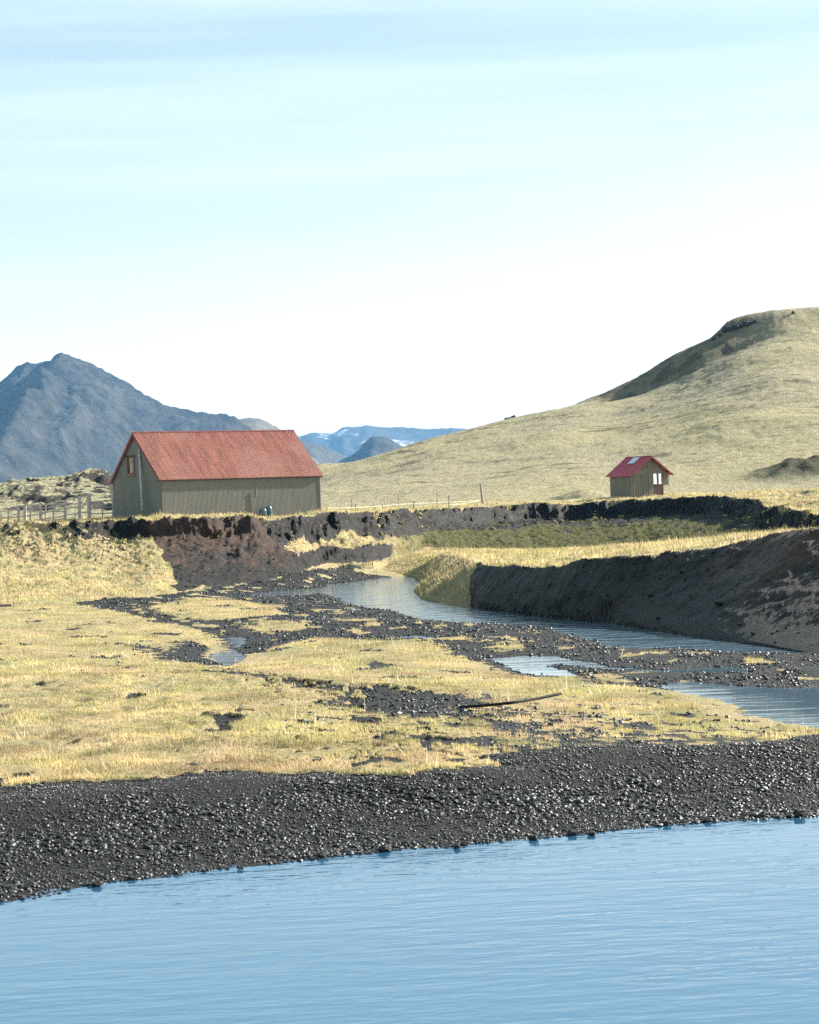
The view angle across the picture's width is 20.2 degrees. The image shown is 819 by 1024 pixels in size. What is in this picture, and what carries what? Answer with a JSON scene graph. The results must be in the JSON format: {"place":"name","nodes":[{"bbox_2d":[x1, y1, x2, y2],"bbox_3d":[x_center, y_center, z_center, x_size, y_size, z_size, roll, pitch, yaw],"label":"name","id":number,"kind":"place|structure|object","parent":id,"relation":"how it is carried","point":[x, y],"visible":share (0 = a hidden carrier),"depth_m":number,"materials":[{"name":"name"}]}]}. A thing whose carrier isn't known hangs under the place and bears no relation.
{"place":"outdoors","nodes":[
{"label":"outdoors","id":0,"kind":"place"},
{"bbox_2d":[0,468,111,518],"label":"lava field","id":1,"kind":"structure","parent":0,"point":[93,482],"depth_m":270.01,"materials":[{"name":"grey stone"}]},
{"bbox_2d":[0,352,251,482],"bbox_3d":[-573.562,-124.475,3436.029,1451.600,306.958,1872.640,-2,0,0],"label":"mountain","id":2,"kind":"structure","parent":0,"point":[62,414],"depth_m":3697.37,"materials":[{"name":"stone"}]},
{"bbox_2d":[239,417,318,463],"bbox_3d":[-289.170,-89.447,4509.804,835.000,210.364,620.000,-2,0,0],"label":"mountain shoulder","id":3,"kind":"object","parent":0,"point":[255,423],"depth_m":4678.40},
{"bbox_2d":[301,441,347,463],"bbox_3d":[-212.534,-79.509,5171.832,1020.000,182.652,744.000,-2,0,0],"label":"blue hill","id":4,"kind":"structure","parent":0,"point":[319,454],"depth_m":5352.00,"materials":[{"name":"blue stone"}]},
{"bbox_2d":[338,436,402,462],"bbox_3d":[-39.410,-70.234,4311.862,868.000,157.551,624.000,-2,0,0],"label":"peak","id":5,"kind":"structure","parent":0,"point":[373,446],"depth_m":4455.73,"materials":[{"name":"blue stone"}]},
{"bbox_2d":[297,425,465,456],"bbox_3d":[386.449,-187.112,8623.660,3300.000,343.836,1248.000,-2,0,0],"label":"range","id":6,"kind":"structure","parent":0,"point":[348,441],"depth_m":8938.70,"materials":[{"name":"blue stone"}]},
{"bbox_2d":[0,489,818,901],"bbox_3d":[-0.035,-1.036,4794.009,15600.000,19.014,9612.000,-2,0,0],"label":"ground","id":7,"kind":"structure","parent":0,"point":[618,589],"depth_m":78.19,"materials":[{"name":"yellow plant"}]},
{"bbox_2d":[0,495,87,523],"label":"rail fence","id":8,"kind":"object","parent":7,"relation":"on","point":[40,508],"visible":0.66,"depth_m":161.70,"materials":[{"name":"grey wood"}]},
{"bbox_2d":[23,503,86,520],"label":"rail fence","id":9,"kind":"object","parent":7,"relation":"on","point":[26,511],"visible":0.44,"depth_m":166.87,"materials":[{"name":"grey wood"}]},
{"bbox_2d":[86,489,112,519],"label":"rail fence","id":10,"kind":"object","parent":7,"relation":"on","point":[89,507],"visible":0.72,"depth_m":163.60,"materials":[{"name":"grey wood"}]},
{"bbox_2d":[109,430,322,517],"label":"barn","id":11,"kind":"structure","parent":7,"relation":"on","point":[226,471],"depth_m":166.19,"materials":[{"name":"red paint"}]},
{"bbox_2d":[124,455,135,475],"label":"window","id":12,"kind":"structure","parent":11,"relation":"in","point":[131,466],"depth_m":165.96,"materials":[{"name":"brown wood"}]},
{"bbox_2d":[138,449,143,511],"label":"pole","id":13,"kind":"object","parent":11,"relation":"attached to","point":[140,479],"visible":1,"depth_m":163.95,"materials":[{"name":"metal"}]},
{"bbox_2d":[259,508,266,516],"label":"barrel","id":14,"kind":"object","parent":7,"relation":"on","point":[262,512],"visible":0.84,"depth_m":165.47,"materials":[{"name":"blue plastic"}]},
{"bbox_2d":[265,506,272,516],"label":"barrel","id":15,"kind":"object","parent":7,"relation":"on","point":[269,510],"visible":0.91,"depth_m":165.97,"materials":[{"name":"blue plastic"}]},
{"bbox_2d":[0,734,818,901],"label":"gravel","id":16,"kind":"structure","parent":7,"relation":"on","point":[541,802],"depth_m":34.41,"materials":[{"name":"grey gravel"}]},
{"bbox_2d":[91,881,101,886],"bbox_3d":[-4.080,4.844,29.889,0.142,0.068,0.103,-2,0,-12],"label":"shore stone","id":17,"kind":"object","parent":16,"relation":"on","point":[96,884],"visible":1,"depth_m":29.86,"materials":[{"name":"grey stone"}]},
{"bbox_2d":[316,851,328,857],"bbox_3d":[-1.207,4.735,31.698,0.161,0.084,0.157,-2,0,-44],"label":"shore stone","id":18,"kind":"object","parent":16,"relation":"on","point":[320,854],"visible":1,"depth_m":31.66,"materials":[{"name":"grey stone"}]},
{"bbox_2d":[378,845,391,851],"bbox_3d":[-0.346,4.702,32.070,0.191,0.089,0.162,-2,0,0],"label":"shore stone","id":19,"kind":"object","parent":16,"relation":"on","point":[385,848],"visible":1,"depth_m":32.02,"materials":[{"name":"grey stone"}]},
{"bbox_2d":[529,834,538,839],"bbox_3d":[1.772,4.631,32.689,0.146,0.077,0.140,-2,0,24],"label":"shore stone","id":20,"kind":"object","parent":16,"relation":"on","point":[534,837],"visible":1,"depth_m":32.65,"materials":[{"name":"grey stone"}]},
{"bbox_2d":[567,830,576,835],"bbox_3d":[2.338,4.612,32.992,0.136,0.076,0.132,-2,0,0],"label":"shore stone","id":21,"kind":"object","parent":16,"relation":"on","point":[571,833],"visible":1,"depth_m":32.95,"materials":[{"name":"grey stone"}]},
{"bbox_2d":[587,831,595,835],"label":"shore stone","id":22,"kind":"object","parent":16,"relation":"on","point":[591,833],"visible":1,"depth_m":32.86,"materials":[{"name":"grey stone"}]},
{"bbox_2d":[662,820,671,825],"bbox_3d":[3.772,4.561,33.678,0.135,0.072,0.129,-2,0,40],"label":"shore stone","id":23,"kind":"object","parent":16,"relation":"on","point":[667,822],"visible":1,"depth_m":33.64,"materials":[{"name":"grey stone"}]},
{"bbox_2d":[703,817,712,821],"bbox_3d":[4.401,4.540,33.837,0.142,0.070,0.129,-2,0,0],"label":"shore stone","id":24,"kind":"object","parent":16,"relation":"on","point":[706,819],"visible":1,"depth_m":33.79,"materials":[{"name":"grey stone"}]},
{"bbox_2d":[0,595,818,786],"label":"grass","id":25,"kind":"structure","parent":7,"relation":"on","point":[235,743],"depth_m":49.73,"materials":[{"name":"yellow plant"}]},
{"bbox_2d":[0,487,818,604],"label":"grass","id":26,"kind":"structure","parent":7,"relation":"on","point":[557,551],"depth_m":144.24,"materials":[{"name":"beige plant"}]},
{"bbox_2d":[0,567,818,759],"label":"gravel","id":27,"kind":"structure","parent":7,"relation":"on","point":[605,651],"depth_m":71.34,"materials":[{"name":"grey gravel"}]},
{"bbox_2d":[9,499,818,650],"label":"soil clods","id":28,"kind":"object","parent":7,"relation":"on","point":[716,603],"visible":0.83,"depth_m":142.13,"materials":[{"name":"brown soil"}]},
{"bbox_2d":[351,496,476,509],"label":"wire fence","id":29,"kind":"object","parent":7,"relation":"on","point":[413,504],"visible":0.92,"depth_m":188.37,"materials":[{"name":"white"}]},
{"bbox_2d":[48,493,811,539],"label":"grass","id":30,"kind":"structure","parent":7,"relation":"on","point":[503,518],"depth_m":185.90,"materials":[{"name":"beige plant"}]},
{"bbox_2d":[479,483,483,503],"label":"wooden post","id":31,"kind":"object","parent":7,"relation":"on","point":[482,498],"visible":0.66,"depth_m":205.91,"materials":[{"name":"grey wood"}]},
{"bbox_2d":[459,692,561,707],"bbox_3d":[2.348,4.098,49.448,2.370,0.221,1.088,-2,0,-17],"label":"driftwood log","id":32,"kind":"object","parent":7,"relation":"on","point":[512,702],"visible":1,"depth_m":49.30,"materials":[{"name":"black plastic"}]},
{"bbox_2d":[273,502,815,536],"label":"turf clods","id":33,"kind":"object","parent":7,"relation":"on","point":[597,518],"visible":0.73,"depth_m":188.33,"materials":[{"name":"soil"}]},
{"bbox_2d":[606,456,673,497],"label":"hut","id":34,"kind":"object","parent":7,"relation":"on","point":[638,476],"visible":0.92,"depth_m":214.25,"materials":[{"name":"red paint"}]},
{"bbox_2d":[653,473,662,494],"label":"door","id":35,"kind":"structure","parent":34,"relation":"in","point":[657,477],"depth_m":214.62,"materials":[{"name":"red paint"}]},
{"bbox_2d":[471,525,809,567],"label":"grass","id":36,"kind":"structure","parent":7,"relation":"on","point":[612,554],"depth_m":106.83,"materials":[{"name":"plant"}]},
{"bbox_2d":[792,810,805,816],"bbox_3d":[5.786,4.475,34.087,0.209,0.111,0.190,-2,0,0],"label":"shore stone","id":37,"kind":"object","parent":7,"relation":"on","point":[798,813],"visible":1,"depth_m":34.03,"materials":[{"name":"grey stone"}]},
{"bbox_2d":[0,817,818,1023],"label":"pond","id":38,"kind":"structure","parent":0,"point":[707,923],"depth_m":25.56,"materials":[{"name":"blue liquid"}]},
{"bbox_2d":[0,0,818,435],"label":"sky","id":39,"kind":"structure","parent":0,"point":[304,217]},
{"bbox_2d":[205,577,818,727],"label":"stream","id":40,"kind":"structure","parent":0,"point":[788,705],"depth_m":77.15,"materials":[{"name":"blue liquid"}]},
{"bbox_2d":[316,307,818,508],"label":"hill","id":41,"kind":"structure","parent":0,"point":[734,410],"depth_m":351.50,"materials":[{"name":"beige plant"}]},
{"bbox_2d":[723,325,732,329],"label":"outcrop rock","id":42,"kind":"object","parent":41,"relation":"on","point":[729,327],"visible":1,"depth_m":447.25,"materials":[{"name":"grey stone"}]},
{"bbox_2d":[733,323,742,327],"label":"outcrop rock","id":43,"kind":"object","parent":41,"relation":"on","point":[738,325],"visible":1,"depth_m":447.28,"materials":[{"name":"grey stone"}]},
{"bbox_2d":[742,321,749,325],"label":"outcrop rock","id":44,"kind":"object","parent":41,"relation":"on","point":[745,323],"visible":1,"depth_m":447.44,"materials":[{"name":"grey stone"}]}
]}

